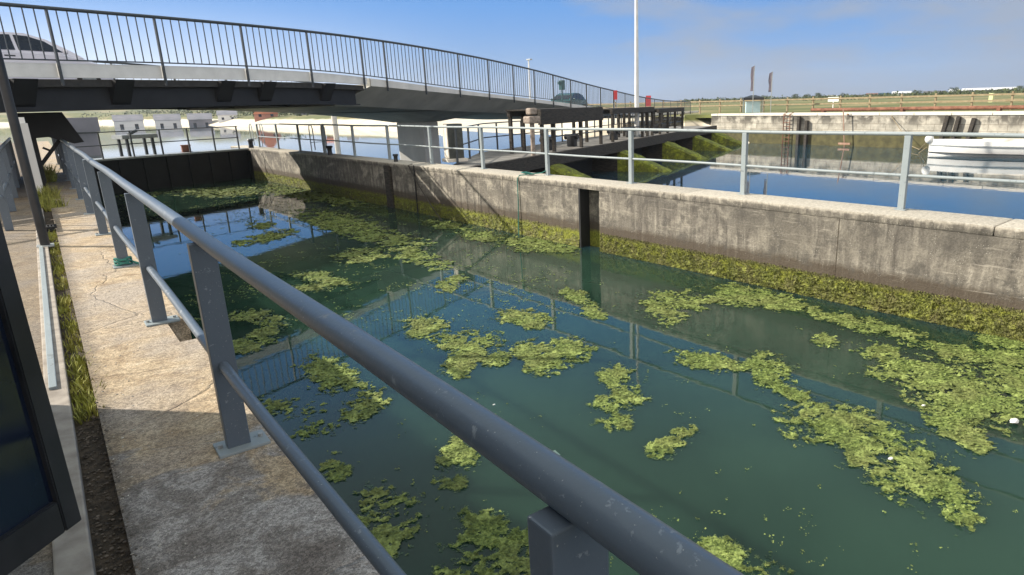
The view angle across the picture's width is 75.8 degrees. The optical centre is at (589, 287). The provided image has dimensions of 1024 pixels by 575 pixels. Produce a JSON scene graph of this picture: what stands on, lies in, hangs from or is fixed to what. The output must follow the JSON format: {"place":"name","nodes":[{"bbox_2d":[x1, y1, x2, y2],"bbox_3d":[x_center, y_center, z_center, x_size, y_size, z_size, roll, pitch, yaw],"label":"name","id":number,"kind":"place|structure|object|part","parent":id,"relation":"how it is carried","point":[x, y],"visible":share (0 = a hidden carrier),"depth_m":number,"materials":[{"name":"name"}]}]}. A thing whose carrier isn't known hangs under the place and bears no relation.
{"place":"outdoors","nodes":[
{"label":"outdoors","id":0,"kind":"place"},
{"bbox_2d":[0,143,53,574],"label":"paving","id":1,"kind":"structure","parent":0,"point":[20,238],"depth_m":7.05,"materials":[{"name":"concrete"}]},
{"bbox_2d":[0,137,20,230],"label":"railing","id":2,"kind":"object","parent":1,"relation":"on","point":[10,177],"visible":1,"depth_m":11.63,"materials":[{"name":"grey metal"}]},
{"bbox_2d":[18,117,42,190],"bbox_3d":[-11.599,-2.692,13.522,0.200,1.620,0.280,-14,20,-38],"label":"square post","id":3,"kind":"object","parent":1,"relation":"on","point":[31,154],"visible":0.44,"depth_m":13.42,"materials":[{"name":"metal"}]},
{"bbox_2d":[17,112,83,185],"bbox_3d":[-13.136,-3.415,16.045,1.170,1.720,0.600,-14,20,-38],"label":"bridge support","id":4,"kind":"object","parent":1,"relation":"on","point":[58,126],"visible":0.81,"depth_m":15.71,"materials":[{"name":"black metal"}]},
{"bbox_2d":[36,208,96,574],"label":"kerb","id":5,"kind":"structure","parent":1,"relation":"on","point":[72,550],"depth_m":3.32,"materials":[{"name":"concrete"}]},
{"bbox_2d":[0,47,54,247],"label":"pole","id":6,"kind":"object","parent":5,"relation":"on","point":[21,152],"visible":0.96,"depth_m":8.08,"materials":[{"name":"grey metal"}]},
{"bbox_2d":[39,246,57,389],"bbox_3d":[-5.107,0.058,6.122,0.040,0.040,5.820,-14,20,-38],"label":"steel edging","id":7,"kind":"object","parent":5,"relation":"on","point":[52,378],"visible":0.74,"depth_m":5.00,"materials":[{"name":"grey metal"}]},
{"bbox_2d":[0,220,80,574],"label":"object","id":8,"kind":"object","parent":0,"point":[39,509],"visible":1,"depth_m":1.93,"materials":[{"name":"black paint"}]},
{"bbox_2d":[0,220,80,574],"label":"door","id":9,"kind":"structure","parent":8,"relation":"in","point":[38,503],"depth_m":1.93,"materials":[{"name":"black paint"}]},
{"bbox_2d":[43,186,134,574],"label":"gutter","id":10,"kind":"object","parent":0,"point":[101,509],"visible":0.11,"depth_m":3.02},
{"bbox_2d":[46,224,56,230],"bbox_3d":[-8.162,-0.911,9.884,0.150,0.055,0.300,-14,20,-38],"label":"drain grate","id":11,"kind":"object","parent":10,"relation":"on","point":[49,227],"visible":0.74,"depth_m":9.79,"materials":[{"name":"black metal"}]},
{"bbox_2d":[48,229,107,424],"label":"weeds","id":12,"kind":"object","parent":10,"relation":"on","point":[87,391],"visible":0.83,"depth_m":4.54,"materials":[{"name":"green plant"}]},
{"bbox_2d":[76,402,142,574],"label":"gravel","id":13,"kind":"structure","parent":10,"relation":"on","point":[113,512],"depth_m":2.90,"materials":[{"name":"gravel"}]},
{"bbox_2d":[111,129,157,156],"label":"gate platform","id":14,"kind":"structure","parent":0,"point":[137,136],"depth_m":26.96,"materials":[{"name":"metal"}]},
{"bbox_2d":[37,141,378,574],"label":"walkway","id":15,"kind":"structure","parent":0,"point":[262,510],"depth_m":3.15,"materials":[{"name":"concrete"}]},
{"bbox_2d":[36,183,61,202],"bbox_3d":[-11.055,-1.951,13.306,0.628,0.384,0.621,-14,20,-38],"label":"weed clump","id":16,"kind":"object","parent":15,"relation":"on","point":[45,192],"visible":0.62,"depth_m":13.23,"materials":[{"name":"green plant"}]},
{"bbox_2d":[43,163,61,182],"bbox_3d":[-13.959,-2.936,16.759,0.830,0.550,0.847,-14,20,-38],"label":"weed clump","id":17,"kind":"object","parent":15,"relation":"on","point":[50,175],"visible":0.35,"depth_m":16.79,"materials":[{"name":"green plant"}]},
{"bbox_2d":[39,194,70,211],"bbox_3d":[-9.943,-1.577,12.061,0.530,0.284,0.558,4,17,20],"label":"weed clump","id":18,"kind":"object","parent":15,"relation":"on","point":[48,205],"visible":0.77,"depth_m":11.99,"materials":[{"name":"green plant"}]},
{"bbox_2d":[64,263,199,568],"bbox_3d":[-3.379,0.389,4.819,0.579,0.006,7.664,-14,20,-38],"label":"shell grit","id":19,"kind":"object","parent":15,"relation":"on","point":[121,423],"visible":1,"depth_m":3.50,"materials":[{"name":"beige gravel"}]},
{"bbox_2d":[51,138,743,574],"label":"railing","id":20,"kind":"object","parent":15,"relation":"on","point":[583,524],"visible":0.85,"depth_m":1.46,"materials":[{"name":"metal"}]},
{"bbox_2d":[113,256,138,265],"bbox_3d":[-5.037,-0.152,7.249,0.372,0.411,0.155,-3,16,-7],"label":"rope","id":21,"kind":"object","parent":20,"relation":"attached to","point":[127,260],"visible":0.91,"depth_m":7.15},
{"bbox_2d":[0,123,1023,574],"bbox_3d":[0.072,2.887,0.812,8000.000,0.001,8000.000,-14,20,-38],"label":"water","id":22,"kind":"structure","parent":0,"point":[854,529],"depth_m":7.58,"materials":[{"name":"teal liquid"}]},
{"bbox_2d":[120,183,385,207],"bbox_3d":[-11.751,-3.625,24.974,12.860,0.160,4.876,5,17,21],"label":"algae mat","id":23,"kind":"object","parent":22,"relation":"on","point":[314,195],"visible":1,"depth_m":24.95,"materials":[{"name":"green plant"}]},
{"bbox_2d":[228,308,291,355],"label":"algae mat","id":24,"kind":"object","parent":22,"relation":"on","point":[243,345],"visible":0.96,"depth_m":9.28,"materials":[{"name":"green plant"}]},
{"bbox_2d":[231,220,300,246],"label":"algae mat","id":25,"kind":"object","parent":22,"relation":"on","point":[268,237],"visible":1,"depth_m":16.41,"materials":[{"name":"green plant"}]},
{"bbox_2d":[287,270,353,291],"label":"algae mat","id":26,"kind":"object","parent":22,"relation":"on","point":[326,279],"visible":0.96,"depth_m":11.91,"materials":[{"name":"green plant"}]},
{"bbox_2d":[331,116,338,137],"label":"mooring pile","id":27,"kind":"object","parent":22,"relation":"in","point":[335,128],"depth_m":72.48,"materials":[{"name":"beige paint"}]},
{"bbox_2d":[255,394,428,558],"bbox_3d":[-2.429,1.506,5.899,0.887,0.031,3.656,-14,20,-38],"label":"algae mat","id":28,"kind":"object","parent":22,"relation":"on","point":[381,532],"visible":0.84,"depth_m":5.22,"materials":[{"name":"green plant"}]},
{"bbox_2d":[290,349,393,428],"bbox_3d":[-2.887,1.069,7.503,0.695,0.046,2.576,-14,20,-38],"label":"algae mat","id":29,"kind":"object","parent":22,"relation":"on","point":[328,371],"visible":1,"depth_m":7.40,"materials":[{"name":"green plant"}]},
{"bbox_2d":[328,246,390,265],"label":"algae mat","id":30,"kind":"object","parent":22,"relation":"on","point":[358,257],"visible":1,"depth_m":13.88,"materials":[{"name":"green plant"}]},
{"bbox_2d":[289,206,455,271],"bbox_3d":[-5.782,-1.486,16.842,2.096,0.089,10.818,-14,20,-38],"label":"algae mat","id":31,"kind":"object","parent":22,"relation":"on","point":[394,240],"visible":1,"depth_m":16.23,"materials":[{"name":"green plant"}]},
{"bbox_2d":[399,246,423,257],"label":"algae mat","id":32,"kind":"object","parent":22,"relation":"on","point":[413,251],"visible":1,"depth_m":14.15,"materials":[{"name":"green plant"}]},
{"bbox_2d":[397,313,450,343],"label":"algae mat","id":33,"kind":"object","parent":22,"relation":"on","point":[425,327],"visible":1,"depth_m":9.23,"materials":[{"name":"green plant"}]},
{"bbox_2d":[431,274,470,293],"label":"algae mat","id":34,"kind":"object","parent":22,"relation":"on","point":[452,280],"visible":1,"depth_m":11.52,"materials":[{"name":"green plant"}]},
{"bbox_2d":[430,436,481,492],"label":"algae mat","id":35,"kind":"object","parent":22,"relation":"on","point":[457,450],"visible":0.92,"depth_m":5.74,"materials":[{"name":"green plant"}]},
{"bbox_2d":[418,219,503,241],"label":"algae mat","id":36,"kind":"object","parent":22,"relation":"on","point":[482,237],"visible":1,"depth_m":16.05,"materials":[{"name":"green plant"}]},
{"bbox_2d":[433,325,514,380],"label":"algae mat","id":37,"kind":"object","parent":22,"relation":"on","point":[457,365],"visible":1,"depth_m":8.21,"materials":[{"name":"green plant"}]},
{"bbox_2d":[430,505,529,574],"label":"algae mat","id":38,"kind":"object","parent":22,"relation":"on","point":[485,523],"visible":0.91,"depth_m":4.63,"materials":[{"name":"green plant"}]},
{"bbox_2d":[485,307,555,330],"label":"algae mat","id":39,"kind":"object","parent":22,"relation":"on","point":[526,321],"visible":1,"depth_m":9.53,"materials":[{"name":"green plant"}]},
{"bbox_2d":[526,59,531,98],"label":"lamp post","id":40,"kind":"object","parent":22,"relation":"in","point":[529,75],"visible":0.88,"depth_m":56.87,"materials":[{"name":"metal"}]},
{"bbox_2d":[498,234,580,254],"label":"algae mat","id":41,"kind":"object","parent":22,"relation":"on","point":[551,246],"visible":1,"depth_m":14.42,"materials":[{"name":"green plant"}]},
{"bbox_2d":[509,335,598,377],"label":"algae mat","id":42,"kind":"object","parent":22,"relation":"on","point":[567,348],"visible":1,"depth_m":8.16,"materials":[{"name":"green plant"}]},
{"bbox_2d":[116,183,1017,572],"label":"algae scraps","id":43,"kind":"object","parent":22,"relation":"on","point":[466,319],"visible":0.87,"depth_m":11.27,"materials":[{"name":"green plant"}]},
{"bbox_2d":[559,285,608,320],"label":"algae mat","id":44,"kind":"object","parent":22,"relation":"on","point":[592,313],"visible":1,"depth_m":10.20,"materials":[{"name":"green plant"}]},
{"bbox_2d":[585,363,651,432],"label":"algae mat","id":45,"kind":"object","parent":22,"relation":"on","point":[614,376],"visible":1,"depth_m":6.88,"materials":[{"name":"green plant"}]},
{"bbox_2d":[643,424,699,460],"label":"algae mat","id":46,"kind":"object","parent":22,"relation":"on","point":[663,445],"visible":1,"depth_m":5.94,"materials":[{"name":"green plant"}]},
{"bbox_2d":[663,348,815,401],"bbox_3d":[1.866,0.910,7.639,1.196,0.047,1.993,-14,20,-38],"label":"algae mat","id":47,"kind":"object","parent":22,"relation":"on","point":[712,362],"visible":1,"depth_m":7.60,"materials":[{"name":"green plant"}]},
{"bbox_2d":[695,534,795,574],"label":"algae mat","id":48,"kind":"object","parent":22,"relation":"on","point":[730,556],"visible":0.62,"depth_m":4.47,"materials":[{"name":"green plant"}]},
{"bbox_2d":[635,282,862,329],"bbox_3d":[2.284,0.234,10.003,3.216,0.054,2.424,0,16,4],"label":"algae mat","id":49,"kind":"object","parent":22,"relation":"on","point":[771,301],"visible":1,"depth_m":10.02,"materials":[{"name":"green plant"}]},
{"bbox_2d":[795,117,800,144],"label":"fender pile","id":50,"kind":"object","parent":22,"relation":"in","point":[798,128],"visible":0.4,"depth_m":44.09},
{"bbox_2d":[838,109,850,146],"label":"tide marker","id":51,"kind":"object","parent":22,"relation":"in","point":[844,143],"visible":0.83,"depth_m":41.39,"materials":[{"name":"orange paint"}]},
{"bbox_2d":[770,396,986,535],"bbox_3d":[2.556,1.407,5.808,1.254,0.035,2.288,-10,18,-29],"label":"algae mat","id":52,"kind":"object","parent":22,"relation":"on","point":[838,425],"visible":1,"depth_m":5.67,"materials":[{"name":"green plant"}]},
{"bbox_2d":[810,310,1006,366],"bbox_3d":[4.107,0.636,8.408,2.198,0.046,1.668,7,18,28],"label":"algae mat","id":53,"kind":"object","parent":22,"relation":"on","point":[961,350],"visible":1,"depth_m":8.28,"materials":[{"name":"green plant"}]},
{"bbox_2d":[848,333,1023,458],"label":"algae mat","id":54,"kind":"object","parent":22,"relation":"on","point":[960,428],"visible":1,"depth_m":6.92,"materials":[{"name":"green plant"}]},
{"bbox_2d":[1010,418,1018,422],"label":"litter","id":55,"kind":"object","parent":54,"relation":"on","point":[1014,420],"visible":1,"depth_m":6.13,"materials":[{"name":"white paint"}]},
{"bbox_2d":[925,136,1023,157],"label":"boat","id":56,"kind":"object","parent":22,"relation":"on","point":[1001,147],"visible":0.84,"depth_m":32.32,"materials":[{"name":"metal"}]},
{"bbox_2d":[0,92,1023,142],"bbox_3d":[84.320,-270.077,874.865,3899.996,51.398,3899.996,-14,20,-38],"label":"land","id":57,"kind":"structure","parent":0,"point":[695,119],"depth_m":112.09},
{"bbox_2d":[67,117,100,155],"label":"shed","id":58,"kind":"structure","parent":57,"relation":"on","point":[85,124],"depth_m":51.39,"materials":[{"name":"metal"}]},
{"bbox_2d":[111,114,143,126],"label":"house","id":59,"kind":"structure","parent":57,"relation":"on","point":[133,120],"depth_m":179.17,"materials":[{"name":"paint"}]},
{"bbox_2d":[153,114,181,125],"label":"house","id":60,"kind":"structure","parent":57,"relation":"on","point":[167,119],"depth_m":179.01,"materials":[{"name":"paint"}]},
{"bbox_2d":[186,113,212,125],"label":"house","id":61,"kind":"structure","parent":57,"relation":"on","point":[193,119],"depth_m":176.93,"materials":[{"name":"paint"}]},
{"bbox_2d":[216,110,237,122],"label":"house","id":62,"kind":"structure","parent":57,"relation":"on","point":[223,115],"depth_m":174.25,"materials":[{"name":"paint"}]},
{"bbox_2d":[253,112,277,121],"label":"barn","id":63,"kind":"structure","parent":57,"relation":"on","point":[258,116],"depth_m":152.32,"materials":[{"name":"red brick"}]},
{"bbox_2d":[0,2,698,163],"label":"bridge","id":64,"kind":"structure","parent":57,"relation":"on","point":[398,103],"depth_m":19.78,"materials":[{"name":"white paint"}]},
{"bbox_2d":[0,32,112,79],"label":"car","id":65,"kind":"object","parent":64,"relation":"on","point":[13,47],"visible":0.38,"depth_m":17.18,"materials":[{"name":"silver metal"}]},
{"bbox_3d":[-15.065,-6.184,16.364,0.140,0.400,1.000,5,17,22],"label":"side window","id":66,"kind":"part","parent":65,"relation":"part of","materials":[{"name":"black glass"}]},
{"bbox_3d":[-14.642,-6.478,17.335,0.134,0.380,1.040,5,17,22],"label":"side window","id":67,"kind":"part","parent":65,"relation":"part of","materials":[{"name":"black glass"}]},
{"bbox_2d":[558,80,564,101],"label":"traffic signal","id":68,"kind":"object","parent":64,"relation":"on","point":[562,89],"visible":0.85,"depth_m":41.91,"materials":[{"name":"metal"}]},
{"bbox_2d":[551,93,587,105],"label":"car","id":69,"kind":"object","parent":64,"relation":"on","point":[579,98],"visible":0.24,"depth_m":48.75,"materials":[{"name":"grey metal"}]},
{"bbox_2d":[614,90,616,123],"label":"sign","id":70,"kind":"object","parent":64,"relation":"attached to","point":[615,94],"visible":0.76,"depth_m":44.13,"materials":[{"name":"red metal"}]},
{"bbox_2d":[646,96,650,119],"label":"sign","id":71,"kind":"object","parent":64,"relation":"attached to","point":[649,102],"visible":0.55,"depth_m":53.63,"materials":[{"name":"red metal"}]},
{"bbox_2d":[78,87,1023,120],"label":"scrub","id":72,"kind":"object","parent":57,"relation":"on","point":[988,91],"visible":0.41,"depth_m":204.32,"materials":[{"name":"green plant"}]},
{"bbox_2d":[453,125,741,177],"bbox_3d":[2.659,-6.143,33.190,6.300,2.930,31.450,5,17,23],"label":"sluice weir","id":73,"kind":"object","parent":57,"relation":"on","point":[675,145],"visible":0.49,"depth_m":29.61,"materials":[{"name":"concrete"}]},
{"bbox_2d":[442,123,467,162],"bbox_3d":[-4.200,-4.487,20.206,0.640,1.140,0.560,-11,18,-30],"label":"control cabinet","id":74,"kind":"object","parent":73,"relation":"on","point":[449,141],"visible":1,"depth_m":20.04,"materials":[{"name":"grey metal"}]},
{"bbox_2d":[523,108,539,155],"bbox_3d":[-1.977,-5.409,22.695,0.480,1.620,0.400,-14,20,-38],"label":"gate motor","id":75,"kind":"object","parent":73,"relation":"on","point":[531,120],"visible":0.97,"depth_m":22.49,"materials":[{"name":"metal"}]},
{"bbox_2d":[505,107,602,152],"bbox_3d":[-1.214,-6.420,26.318,1.470,1.570,5.800,5,17,23],"label":"winding frame","id":76,"kind":"object","parent":73,"relation":"on","point":[552,117],"visible":0.86,"depth_m":25.09,"materials":[{"name":"black paint"}]},
{"bbox_2d":[454,112,670,164],"bbox_3d":[0.047,-8.272,33.654,1.868,1.102,29.790,4,17,19],"label":"railing","id":77,"kind":"object","parent":73,"relation":"on","point":[496,136],"visible":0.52,"depth_m":25.91,"materials":[{"name":"grey metal"}]},
{"bbox_2d":[585,107,653,141],"bbox_3d":[1.604,-8.177,32.480,1.470,1.480,6.000,5,17,23],"label":"winding frame","id":78,"kind":"object","parent":73,"relation":"on","point":[614,135],"visible":0.73,"depth_m":32.85,"materials":[{"name":"black paint"}]},
{"bbox_2d":[634,0,640,136],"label":"mast","id":79,"kind":"object","parent":73,"relation":"on","point":[636,133],"visible":0.75,"depth_m":32.86,"materials":[{"name":"metal"}]},
{"bbox_2d":[634,107,683,133],"bbox_3d":[4.140,-9.744,38.031,1.470,1.370,5.000,5,17,23],"label":"winding frame","id":80,"kind":"object","parent":73,"relation":"on","point":[661,124],"visible":0.53,"depth_m":37.79,"materials":[{"name":"black paint"}]},
{"bbox_2d":[230,145,1023,341],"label":"lock wall","id":81,"kind":"structure","parent":57,"relation":"on","point":[960,271],"depth_m":11.04,"materials":[{"name":"concrete"}]},
{"bbox_2d":[76,126,253,195],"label":"lock gate","id":82,"kind":"structure","parent":81,"relation":"attached to","point":[153,171],"depth_m":28.13,"materials":[{"name":"black metal"}]},
{"bbox_2d":[180,145,192,151],"bbox_3d":[-17.811,-6.147,28.808,0.368,0.305,0.448,11,20,37],"label":"gear box","id":83,"kind":"object","parent":82,"relation":"on","point":[184,148],"visible":0.77,"depth_m":28.69,"materials":[{"name":"red metal"}]},
{"bbox_2d":[247,139,253,147],"bbox_3d":[-15.911,-6.769,30.652,0.304,0.403,0.312,-14,20,-38],"label":"bollard","id":84,"kind":"object","parent":81,"relation":"on","point":[250,142],"visible":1,"depth_m":30.58,"materials":[{"name":"black metal"}]},
{"bbox_2d":[249,124,264,146],"bbox_3d":[-17.042,-7.208,33.663,0.544,2.471,0.544,-14,20,-38],"label":"ladder","id":85,"kind":"object","parent":81,"relation":"attached to","point":[253,138],"visible":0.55,"depth_m":33.49,"materials":[{"name":"metal"}]},
{"bbox_2d":[308,125,326,152],"bbox_3d":[-11.638,-5.803,28.189,0.544,2.471,0.544,-14,20,-38],"label":"ladder","id":86,"kind":"object","parent":81,"relation":"attached to","point":[313,137],"visible":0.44,"depth_m":28.00,"materials":[{"name":"metal"}]},
{"bbox_2d":[326,146,332,154],"bbox_3d":[-9.684,-5.113,24.322,0.257,0.341,0.264,-14,20,-38],"label":"bollard","id":87,"kind":"object","parent":81,"relation":"on","point":[329,150],"visible":0.98,"depth_m":24.26,"materials":[{"name":"black metal"}]},
{"bbox_2d":[393,154,397,161],"bbox_3d":[-6.084,-4.070,20.503,0.187,0.248,0.192,-14,20,-38],"label":"bollard","id":88,"kind":"object","parent":81,"relation":"on","point":[395,156],"visible":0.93,"depth_m":20.45,"materials":[{"name":"black metal"}]},
{"bbox_2d":[413,165,418,212],"bbox_3d":[-5.124,-2.890,19.266,0.037,1.420,0.037,-6,16,-16],"label":"guide wire","id":89,"kind":"object","parent":81,"relation":"attached to","point":[415,189],"visible":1,"depth_m":19.26,"materials":[{"name":"black metal"}]},
{"bbox_2d":[408,164,441,219],"bbox_3d":[-4.731,-2.750,18.713,0.149,1.456,2.046,-12,19,-32],"label":"mooring line","id":90,"kind":"object","parent":81,"relation":"attached to","point":[423,192],"visible":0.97,"depth_m":18.75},
{"bbox_2d":[255,123,1023,210],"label":"railing","id":91,"kind":"object","parent":81,"relation":"on","point":[904,175],"visible":0.98,"depth_m":11.62,"materials":[{"name":"grey metal"}]},
{"bbox_2d":[517,170,545,234],"bbox_3d":[-1.363,-2.028,15.682,0.769,1.581,0.183,-3,16,-6],"label":"rope","id":92,"kind":"object","parent":91,"relation":"hanging from","point":[527,173],"visible":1,"depth_m":15.45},
{"bbox_2d":[750,66,754,112],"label":"banner","id":93,"kind":"object","parent":57,"relation":"on","point":[752,77],"visible":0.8,"depth_m":53.84,"materials":[{"name":"fabric"}]},
{"bbox_2d":[743,95,763,112],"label":"kiosk","id":94,"kind":"object","parent":57,"relation":"on","point":[756,106],"visible":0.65,"depth_m":55.60,"materials":[{"name":"white paint"}]},
{"bbox_2d":[768,72,772,112],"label":"banner","id":95,"kind":"object","parent":57,"relation":"on","point":[770,81],"visible":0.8,"depth_m":53.58,"materials":[{"name":"fabric"}]},
{"bbox_2d":[589,91,1023,115],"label":"fence","id":96,"kind":"object","parent":57,"relation":"on","point":[972,100],"visible":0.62,"depth_m":50.80,"materials":[{"name":"brown wood"}]},
{"bbox_2d":[828,97,838,107],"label":"notice board","id":97,"kind":"object","parent":57,"relation":"on","point":[833,100],"visible":0.64,"depth_m":56.04,"materials":[{"name":"white paint"}]},
{"bbox_2d":[655,111,1023,148],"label":"quay wall","id":98,"kind":"structure","parent":57,"relation":"on","point":[999,122],"depth_m":40.82,"materials":[{"name":"beige paint"}]},
{"bbox_2d":[782,112,793,143],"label":"ladder","id":99,"kind":"object","parent":98,"relation":"attached to","point":[786,126],"visible":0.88,"depth_m":44.83,"materials":[{"name":"metal"}]},
{"bbox_2d":[803,120,808,144],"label":"fender pile","id":100,"kind":"object","parent":98,"relation":"attached to","point":[806,128],"visible":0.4,"depth_m":43.68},
{"bbox_2d":[891,116,926,152],"bbox_3d":[18.301,-8.673,36.884,0.747,2.082,5.748,0,16,5],"label":"mooring line","id":101,"kind":"object","parent":98,"relation":"attached to","point":[912,146],"visible":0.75,"depth_m":36.58,"materials":[{"name":"beige fabric"}]},
{"bbox_2d":[939,115,949,138],"bbox_3d":[20.181,-9.011,37.084,0.200,1.530,0.460,-14,20,-38],"label":"fender pile","id":102,"kind":"object","parent":98,"relation":"attached to","point":[945,123],"visible":0.6,"depth_m":36.92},
{"bbox_2d":[950,116,961,138],"bbox_3d":[20.567,-8.775,36.671,0.200,1.677,0.462,-14,20,-38],"label":"fender pile","id":103,"kind":"object","parent":98,"relation":"attached to","point":[956,124],"visible":0.6,"depth_m":36.47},
{"bbox_2d":[965,118,976,138],"bbox_3d":[21.078,-8.620,36.075,0.200,1.481,0.460,-14,20,-38],"label":"fender pile","id":104,"kind":"object","parent":98,"relation":"attached to","point":[972,125],"visible":0.6,"depth_m":35.89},
{"bbox_2d":[892,91,911,93],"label":"warehouse","id":105,"kind":"structure","parent":57,"relation":"on","point":[905,92],"depth_m":376.56,"materials":[{"name":"white metal"}]},
{"bbox_2d":[810,105,1023,111],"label":"pipe","id":106,"kind":"object","parent":57,"relation":"on","point":[996,108],"visible":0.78,"depth_m":43.61,"materials":[{"name":"red metal"}]},
{"bbox_2d":[961,87,1015,91],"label":"warehouse","id":107,"kind":"structure","parent":57,"relation":"on","point":[974,89],"depth_m":432.60,"materials":[{"name":"metal"}]},
{"bbox_2d":[0,0,1023,103],"label":"sky","id":108,"kind":"structure","parent":0,"point":[688,49],"materials":[{"name":"blue"}]},
{"bbox_2d":[798,111,1018,112],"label":"quay pavement","id":109,"kind":"structure","parent":0,"point":[936,111],"depth_m":42.51,"materials":[{"name":"grey concrete"}]}
]}

